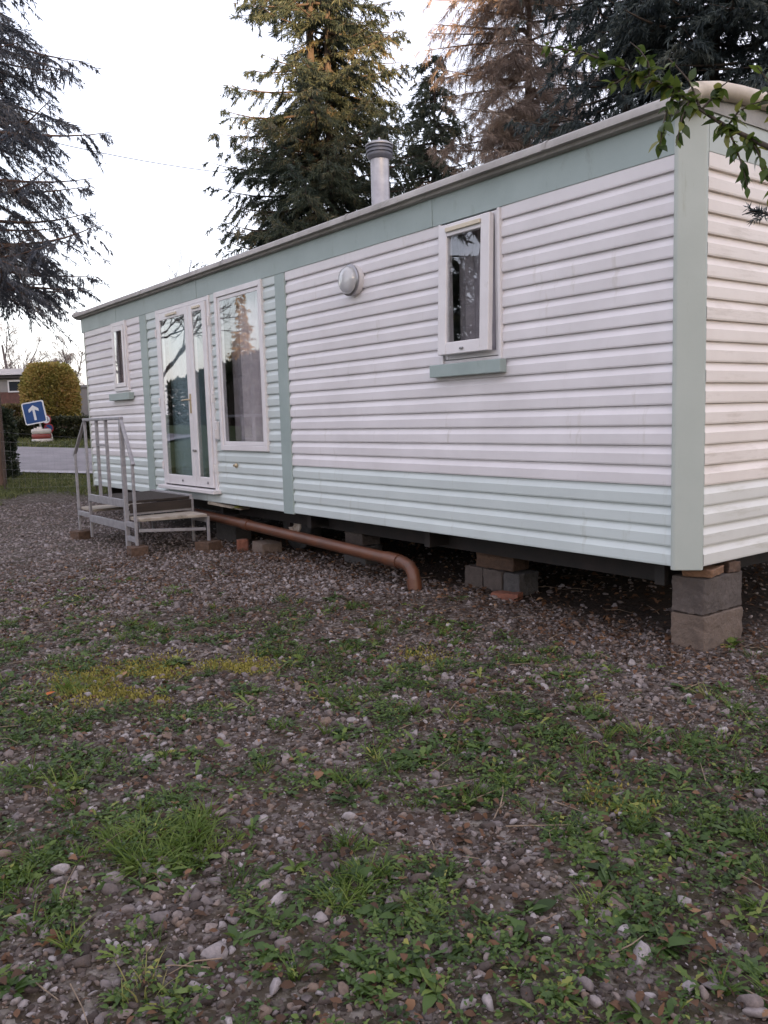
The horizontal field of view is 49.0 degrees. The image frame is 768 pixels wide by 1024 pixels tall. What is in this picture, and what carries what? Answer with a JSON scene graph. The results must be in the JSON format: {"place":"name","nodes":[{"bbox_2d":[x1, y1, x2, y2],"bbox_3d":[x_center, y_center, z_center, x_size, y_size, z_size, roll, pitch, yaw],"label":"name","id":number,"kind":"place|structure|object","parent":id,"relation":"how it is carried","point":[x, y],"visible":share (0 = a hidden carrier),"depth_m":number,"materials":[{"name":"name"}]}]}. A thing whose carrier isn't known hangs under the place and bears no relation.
{"place":"outdoors","nodes":[
{"label":"outdoors","id":0,"kind":"place"},
{"bbox_2d":[16,447,92,470],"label":"road","id":1,"kind":"structure","parent":0,"point":[45,458],"depth_m":17.80,"materials":[{"name":"grey asphalt"}]},
{"bbox_2d":[20,470,92,472],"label":"kerb","id":2,"kind":"structure","parent":1,"relation":"on","point":[58,471],"depth_m":15.64,"materials":[{"name":"concrete"}]},
{"bbox_2d":[0,501,765,625],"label":"gravel","id":3,"kind":"structure","parent":0,"point":[91,551],"depth_m":7.68,"materials":[{"name":"grey gravel"}]},
{"bbox_2d":[0,0,766,384],"label":"sky","id":4,"kind":"structure","parent":0,"point":[165,65],"materials":[{"name":"white"}]},
{"bbox_2d":[0,429,767,1023],"bbox_3d":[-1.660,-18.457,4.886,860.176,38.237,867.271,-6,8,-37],"label":"ground","id":5,"kind":"structure","parent":0,"point":[64,497],"depth_m":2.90,"materials":[{"name":"grey gravel"}]},
{"bbox_2d":[1,405,22,478],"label":"ivy bush","id":6,"kind":"object","parent":5,"relation":"on","point":[11,435],"visible":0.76,"depth_m":14.91,"materials":[{"name":"green plant"}]},
{"bbox_2d":[6,913,29,925],"bbox_3d":[-0.939,1.049,2.173,0.055,0.036,0.038,-2,6,-2],"label":"stone","id":7,"kind":"object","parent":5,"relation":"on","point":[11,919],"visible":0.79,"depth_m":2.16,"materials":[{"name":"grey stone"}]},
{"bbox_2d":[1,402,35,428],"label":"hedge","id":8,"kind":"object","parent":5,"relation":"on","point":[16,407],"visible":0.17,"depth_m":24.11,"materials":[{"name":"green plant"}]},
{"bbox_2d":[0,319,57,368],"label":"bare tree","id":9,"kind":"object","parent":5,"relation":"on","point":[8,364],"visible":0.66,"depth_m":36.25,"materials":[{"name":"brown plant"}]},
{"bbox_2d":[0,368,66,428],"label":"house","id":10,"kind":"structure","parent":5,"relation":"on","point":[9,383],"depth_m":32.91,"materials":[{"name":"red brick"}]},
{"bbox_2d":[7,380,19,391],"bbox_3d":[-14.406,-4.905,32.900,0.530,0.463,0.058,-2,6,0],"label":"window","id":11,"kind":"structure","parent":10,"relation":"in","point":[12,384],"depth_m":32.89,"materials":[{"name":"white plastic"}]},
{"bbox_2d":[31,427,51,442],"bbox_3d":[-8.723,-1.957,21.483,0.500,0.430,0.500,-2,6,0],"label":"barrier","id":12,"kind":"object","parent":5,"relation":"on","point":[38,433],"visible":0.88,"depth_m":21.29,"materials":[{"name":"white paint"}]},
{"bbox_2d":[21,400,46,426],"bbox_3d":[-8.877,-2.428,21.447,0.630,0.822,0.074,-2,6,0],"label":"road sign","id":13,"kind":"object","parent":12,"relation":"on","point":[34,412],"visible":0.96,"depth_m":21.40,"materials":[{"name":"metal"}]},
{"bbox_2d":[43,415,53,440],"bbox_3d":[-8.700,-2.108,21.878,0.312,0.950,0.074,-2,6,0],"label":"road sign","id":14,"kind":"object","parent":5,"relation":"on","point":[48,426],"visible":0.61,"depth_m":21.83,"materials":[{"name":"metal"}]},
{"bbox_2d":[0,432,97,491],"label":"wire fence","id":15,"kind":"object","parent":5,"relation":"on","point":[30,468],"visible":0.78,"depth_m":13.60,"materials":[{"name":"metal"}]},
{"bbox_2d":[18,360,82,430],"bbox_3d":[-9.242,-3.107,23.386,1.710,2.179,1.705,-2,6,0],"label":"clipped shrub","id":16,"kind":"object","parent":5,"relation":"on","point":[59,381],"visible":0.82,"depth_m":22.84,"materials":[{"name":"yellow plant"}]},
{"bbox_2d":[12,412,89,439],"bbox_3d":[-8.742,-2.201,22.534,2.385,0.919,1.142,-2,6,0],"label":"hedge","id":17,"kind":"object","parent":5,"relation":"on","point":[65,421],"visible":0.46,"depth_m":22.20,"materials":[{"name":"green plant"}]},
{"bbox_2d":[25,350,78,367],"bbox_3d":[-15.493,-5.794,39.616,2.846,3.881,3.370,-6,8,-37],"label":"bare tree","id":18,"kind":"object","parent":5,"relation":"on","point":[57,356],"visible":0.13,"depth_m":38.77,"materials":[{"name":"grey plant"}]},
{"bbox_2d":[0,827,105,909],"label":"grass tuft","id":19,"kind":"object","parent":5,"relation":"on","point":[43,858],"visible":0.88,"depth_m":2.43,"materials":[{"name":"green plant"}]},
{"bbox_2d":[0,436,107,504],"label":"turf","id":20,"kind":"structure","parent":5,"relation":"on","point":[65,479],"depth_m":14.54,"materials":[{"name":"green plant"}]},
{"bbox_2d":[0,0,113,485],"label":"spruce tree","id":21,"kind":"object","parent":5,"relation":"on","point":[26,261],"visible":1,"depth_m":13.54,"materials":[{"name":"green plant"}]},
{"bbox_2d":[47,333,86,384],"bbox_3d":[-13.862,-5.856,37.701,2.409,4.367,2.061,4,9,43],"label":"bare tree","id":22,"kind":"object","parent":5,"relation":"on","point":[68,358],"visible":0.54,"depth_m":37.48,"materials":[{"name":"grey plant"}]},
{"bbox_2d":[72,385,88,430],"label":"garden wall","id":23,"kind":"structure","parent":5,"relation":"on","point":[84,395],"depth_m":25.37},
{"bbox_2d":[70,529,93,539],"bbox_3d":[-3.391,0.264,9.464,0.205,0.126,0.188,4,8,41],"label":"timber block","id":24,"kind":"object","parent":5,"relation":"on","point":[84,534],"depth_m":9.40,"materials":[{"name":"brown wood"}]},
{"bbox_2d":[48,666,117,694],"bbox_3d":[-1.462,0.813,4.064,0.371,0.093,0.304,0,7,13],"label":"grass tuft","id":25,"kind":"object","parent":5,"relation":"on","point":[67,684],"visible":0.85,"depth_m":4.03,"materials":[{"name":"green plant"}]},
{"bbox_2d":[126,544,148,556],"bbox_3d":[-2.366,0.386,8.098,0.176,0.130,0.198,-5,7,-31],"label":"timber block","id":26,"kind":"object","parent":5,"relation":"on","point":[139,550],"depth_m":8.02,"materials":[{"name":"brown wood"}]},
{"bbox_2d":[73,417,210,548],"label":"entry steps","id":27,"kind":"structure","parent":5,"relation":"on","point":[133,501],"depth_m":8.49,"materials":[{"name":"metal"}]},
{"bbox_2d":[78,799,231,887],"bbox_3d":[-0.697,0.966,2.528,0.467,0.098,0.398,3,8,38],"label":"grass tuft","id":28,"kind":"object","parent":5,"relation":"on","point":[159,853],"visible":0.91,"depth_m":2.52,"materials":[{"name":"green plant"}]},
{"bbox_2d":[159,655,195,670],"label":"weed plant","id":29,"kind":"object","parent":5,"relation":"on","point":[181,661],"visible":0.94,"depth_m":4.39,"materials":[{"name":"green plant"}]},
{"bbox_2d":[152,239,206,283],"bbox_3d":[-6.018,-5.471,26.459,1.984,5.895,2.579,-1,6,4],"label":"bare tree","id":30,"kind":"object","parent":5,"relation":"on","point":[179,264],"visible":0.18,"depth_m":25.87,"materials":[{"name":"grey plant"}]},
{"bbox_2d":[153,793,245,854],"bbox_3d":[-0.567,0.957,2.606,0.326,0.087,0.338,-6,8,-37],"label":"grass tuft","id":31,"kind":"object","parent":5,"relation":"on","point":[226,843],"visible":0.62,"depth_m":2.62,"materials":[{"name":"green plant"}]},
{"bbox_2d":[195,540,221,551],"bbox_3d":[-1.751,0.342,8.403,0.207,0.115,0.188,3,8,35],"label":"timber block","id":32,"kind":"object","parent":5,"relation":"on","point":[203,545],"depth_m":8.34,"materials":[{"name":"brown wood"}]},
{"bbox_2d":[200,940,228,960],"bbox_3d":[-0.401,1.055,2.011,0.049,0.033,0.058,3,8,35],"label":"stone","id":33,"kind":"object","parent":5,"relation":"on","point":[212,951],"visible":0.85,"depth_m":2.01,"materials":[{"name":"white stone"}]},
{"bbox_2d":[216,512,251,541],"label":"concrete block","id":34,"kind":"structure","parent":5,"relation":"on","point":[227,532],"depth_m":8.99,"materials":[{"name":"grey concrete"}]},
{"bbox_2d":[236,539,248,551],"bbox_3d":[-1.397,0.325,8.316,0.116,0.122,0.106,-4,7,-17],"label":"brick","id":35,"kind":"object","parent":5,"relation":"on","point":[242,543],"visible":0.88,"depth_m":8.27,"materials":[{"name":"brick"}]},
{"bbox_2d":[252,539,281,554],"bbox_3d":[-1.121,0.363,8.073,0.206,0.170,0.310,-5,7,-29],"label":"concrete block","id":36,"kind":"object","parent":5,"relation":"on","point":[269,545],"depth_m":7.97,"materials":[{"name":"grey concrete"}]},
{"bbox_2d":[174,508,421,590],"bbox_3d":[-1.041,0.266,7.815,0.129,0.383,4.460,-6,8,-35],"label":"drain pipe","id":37,"kind":"object","parent":5,"relation":"on","point":[408,566],"visible":0.9,"depth_m":6.91,"materials":[{"name":"brown plastic"}]},
{"bbox_2d":[295,685,301,691],"bbox_3d":[-0.405,0.833,3.967,0.042,0.025,0.051,1,7,20],"label":"stone","id":38,"kind":"object","parent":5,"relation":"on","point":[298,687],"visible":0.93,"depth_m":3.96,"materials":[{"name":"beige stone"}]},
{"bbox_2d":[191,0,442,269],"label":"spruce tree","id":39,"kind":"object","parent":5,"relation":"on","point":[328,84],"visible":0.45,"depth_m":20.45,"materials":[{"name":"green plant"}]},
{"bbox_2d":[12,641,670,821],"bbox_3d":[-0.252,0.818,3.943,3.196,0.050,1.645,1,7,25],"label":"moss","id":40,"kind":"object","parent":5,"relation":"on","point":[245,666],"visible":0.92,"depth_m":4.21,"materials":[{"name":"yellow plant"}]},
{"bbox_2d":[344,543,381,565],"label":"concrete block","id":41,"kind":"structure","parent":5,"relation":"on","point":[349,558],"depth_m":7.22,"materials":[{"name":"grey concrete"}]},
{"bbox_2d":[345,531,380,545],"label":"concrete block","id":42,"kind":"structure","parent":41,"relation":"on","point":[358,539],"depth_m":7.21,"materials":[{"name":"grey concrete"}]},
{"bbox_2d":[299,845,455,923],"bbox_3d":[-0.029,0.993,2.201,0.331,0.073,0.403,-6,8,-37],"label":"grass tuft","id":43,"kind":"object","parent":5,"relation":"on","point":[354,892],"visible":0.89,"depth_m":2.23,"materials":[{"name":"green plant"}]},
{"bbox_2d":[0,564,767,1023],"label":"weeds","id":44,"kind":"object","parent":5,"relation":"on","point":[344,954],"visible":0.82,"depth_m":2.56,"materials":[{"name":"green plant"}]},
{"bbox_2d":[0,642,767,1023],"bbox_3d":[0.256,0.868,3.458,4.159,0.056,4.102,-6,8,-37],"label":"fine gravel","id":45,"kind":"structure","parent":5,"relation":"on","point":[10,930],"depth_m":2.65,"materials":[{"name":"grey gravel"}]},
{"bbox_2d":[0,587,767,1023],"bbox_3d":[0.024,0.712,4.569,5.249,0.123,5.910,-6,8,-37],"label":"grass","id":46,"kind":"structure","parent":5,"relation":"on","point":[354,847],"depth_m":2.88,"materials":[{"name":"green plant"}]},
{"bbox_2d":[0,543,767,1023],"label":"dead leaves","id":47,"kind":"object","parent":5,"relation":"on","point":[344,851],"visible":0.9,"depth_m":3.23,"materials":[{"name":"brown plant"}]},
{"bbox_2d":[390,744,445,763],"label":"weed plant","id":48,"kind":"object","parent":5,"relation":"on","point":[423,750],"visible":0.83,"depth_m":3.10,"materials":[{"name":"green plant"}]},
{"bbox_2d":[389,53,476,193],"bbox_3d":[1.623,-7.474,24.195,6.550,10.977,6.812,-6,8,-37],"label":"conifer tree","id":49,"kind":"object","parent":5,"relation":"on","point":[429,103],"visible":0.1,"depth_m":23.78,"materials":[{"name":"green plant"}]},
{"bbox_2d":[442,595,468,601],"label":"weed plant","id":50,"kind":"object","parent":5,"relation":"on","point":[456,598],"visible":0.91,"depth_m":5.71,"materials":[{"name":"green plant"}]},
{"bbox_2d":[465,563,483,588],"bbox_3d":[0.728,0.478,6.192,0.207,0.194,0.192,-6,8,-37],"label":"concrete block","id":51,"kind":"object","parent":5,"relation":"on","point":[473,574],"depth_m":6.12,"materials":[{"name":"grey concrete"}]},
{"bbox_2d":[476,552,528,571],"bbox_3d":[0.844,0.336,6.015,0.180,0.130,0.365,-7,8,-39],"label":"timber packer","id":52,"kind":"object","parent":51,"relation":"on","point":[498,562],"visible":0.58,"depth_m":5.92,"materials":[{"name":"brown wood"}]},
{"bbox_2d":[199,526,767,645],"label":"dead leaves","id":53,"kind":"object","parent":5,"relation":"on","point":[606,618],"visible":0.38,"depth_m":6.06,"materials":[{"name":"brown plant"}]},
{"bbox_2d":[483,568,508,590],"bbox_3d":[0.845,0.493,6.037,0.209,0.195,0.198,-6,8,-37],"label":"concrete block","id":54,"kind":"object","parent":5,"relation":"on","point":[493,580],"depth_m":5.96,"materials":[{"name":"grey concrete"}]},
{"bbox_2d":[491,590,522,601],"bbox_3d":[0.840,0.583,5.759,0.203,0.078,0.104,3,8,33],"label":"brick","id":55,"kind":"object","parent":5,"relation":"on","point":[504,595],"visible":0.52,"depth_m":5.72,"materials":[{"name":"red brick"}]},
{"bbox_2d":[411,0,620,187],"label":"larch tree","id":56,"kind":"object","parent":5,"relation":"on","point":[493,73],"visible":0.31,"depth_m":18.49,"materials":[{"name":"brown plant"}]},
{"bbox_2d":[503,569,538,595],"bbox_3d":[0.960,0.507,5.904,0.206,0.189,0.163,-6,8,-37],"label":"concrete block","id":57,"kind":"object","parent":5,"relation":"on","point":[525,581],"depth_m":5.85,"materials":[{"name":"grey concrete"}]},
{"bbox_2d":[531,976,583,1009],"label":"weed plant","id":58,"kind":"object","parent":5,"relation":"on","point":[567,991],"visible":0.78,"depth_m":1.82,"materials":[{"name":"green plant"}]},
{"bbox_2d":[502,0,741,146],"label":"conifer tree","id":59,"kind":"object","parent":5,"relation":"on","point":[586,11],"visible":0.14,"depth_m":14.99,"materials":[{"name":"green plant"}]},
{"bbox_2d":[608,789,664,821],"bbox_3d":[0.790,0.932,2.654,0.146,0.066,0.206,-6,8,-37],"label":"weed plant","id":60,"kind":"object","parent":5,"relation":"on","point":[629,806],"visible":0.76,"depth_m":2.66,"materials":[{"name":"green plant"}]},
{"bbox_2d":[561,0,767,133],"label":"conifer tree","id":61,"kind":"object","parent":5,"relation":"on","point":[713,41],"visible":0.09,"depth_m":13.66,"materials":[{"name":"green plant"}]},
{"bbox_2d":[677,895,691,908],"bbox_3d":[0.776,1.002,2.168,0.040,0.030,0.038,2,7,27],"label":"stone","id":62,"kind":"object","parent":5,"relation":"on","point":[686,900],"visible":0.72,"depth_m":2.16,"materials":[{"name":"white stone"}]},
{"bbox_2d":[638,0,767,91],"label":"conifer tree","id":63,"kind":"object","parent":5,"relation":"on","point":[760,82],"visible":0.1,"depth_m":13.27,"materials":[{"name":"green plant"}]},
{"bbox_2d":[670,605,742,650],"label":"concrete block","id":64,"kind":"structure","parent":5,"relation":"on","point":[708,631],"depth_m":4.47,"materials":[{"name":"grey concrete"}]},
{"bbox_2d":[671,571,741,615],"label":"concrete block","id":65,"kind":"structure","parent":64,"relation":"on","point":[701,596],"depth_m":4.45,"materials":[{"name":"grey concrete"}]},
{"bbox_2d":[71,81,767,585],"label":"mobile home","id":66,"kind":"object","parent":65,"relation":"on","point":[553,351],"visible":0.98,"depth_m":5.20,"materials":[{"name":"white plastic"}]},
{"bbox_2d":[109,320,133,400],"bbox_3d":[-3.197,-1.837,10.278,0.132,0.940,0.680,-6,8,-37],"label":"window","id":67,"kind":"structure","parent":66,"relation":"in","point":[122,380],"depth_m":10.30,"materials":[{"name":"white plastic"}]},
{"bbox_2d":[155,295,221,494],"bbox_3d":[-2.072,-1.201,8.896,0.198,1.952,1.415,-6,8,-37],"label":"door","id":68,"kind":"structure","parent":66,"relation":"in","point":[190,336],"depth_m":8.84,"materials":[{"name":"white plastic"}]},
{"bbox_2d":[208,501,249,509],"bbox_3d":[-1.571,-0.068,8.507,0.577,0.060,0.110,5,9,45],"label":"loose plank","id":69,"kind":"object","parent":66,"relation":"attached to","point":[231,506],"visible":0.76,"depth_m":8.45,"materials":[{"name":"beige wood"}]},
{"bbox_2d":[213,279,270,451],"bbox_3d":[-1.268,-1.311,7.913,0.198,1.565,0.930,-6,8,-37],"label":"window","id":70,"kind":"structure","parent":66,"relation":"in","point":[247,314],"depth_m":7.98,"materials":[{"name":"white plastic"}]},
{"bbox_2d":[430,207,505,377],"bbox_3d":[0.564,-1.370,5.388,0.243,0.982,0.663,-6,8,-37],"label":"window","id":71,"kind":"structure","parent":66,"relation":"in","point":[481,274],"depth_m":5.40,"materials":[{"name":"white plastic"}]},
{"bbox_2d":[682,565,723,577],"bbox_3d":[1.688,0.312,4.458,0.173,0.048,0.153,-1,8,45],"label":"timber packer","id":72,"kind":"object","parent":65,"relation":"on","point":[709,571],"visible":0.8,"depth_m":4.41,"materials":[{"name":"brown wood"}]},
{"bbox_2d":[712,560,740,572],"bbox_3d":[1.837,0.286,4.574,0.099,0.065,0.165,-5,7,-27],"label":"timber packer","id":73,"kind":"object","parent":65,"relation":"on","point":[730,566],"visible":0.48,"depth_m":4.51,"materials":[{"name":"brown wood"}]},
{"bbox_2d":[700,977,719,990],"bbox_3d":[0.722,1.044,1.865,0.050,0.027,0.044,-6,8,-37],"label":"stone","id":74,"kind":"object","parent":5,"relation":"on","point":[715,980],"visible":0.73,"depth_m":1.85,"materials":[{"name":"grey stone"}]},
{"bbox_2d":[720,636,742,648],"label":"weed plant","id":75,"kind":"object","parent":5,"relation":"on","point":[732,639],"visible":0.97,"depth_m":4.48,"materials":[{"name":"green plant"}]},
{"bbox_2d":[742,1007,767,1018],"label":"stone","id":76,"kind":"object","parent":5,"relation":"on","point":[752,1012],"visible":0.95,"depth_m":1.76,"materials":[{"name":"white stone"}]},
{"bbox_3d":[-0.908,-6.729,27.454,0.240,8.611,0.240,-6,8,-37],"label":"utility pole","id":77,"kind":"object","parent":5,"relation":"on","visible":0},
{"bbox_2d":[0,129,267,176],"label":"overhead cable","id":78,"kind":"object","parent":77,"relation":"attached to","point":[137,159],"visible":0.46,"depth_m":18.81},
{"bbox_2d":[0,575,767,1023],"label":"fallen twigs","id":79,"kind":"object","parent":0,"point":[426,775],"depth_m":2.98,"materials":[{"name":"brown wood"}]},
{"bbox_2d":[500,41,767,205],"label":"branch","id":80,"kind":"object","parent":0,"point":[668,85],"visible":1,"depth_m":1.98,"materials":[{"name":"green plant"}]},
{"bbox_2d":[742,201,767,225],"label":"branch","id":81,"kind":"object","parent":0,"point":[761,212],"visible":1,"depth_m":2.20,"materials":[{"name":"plant"}]}
]}

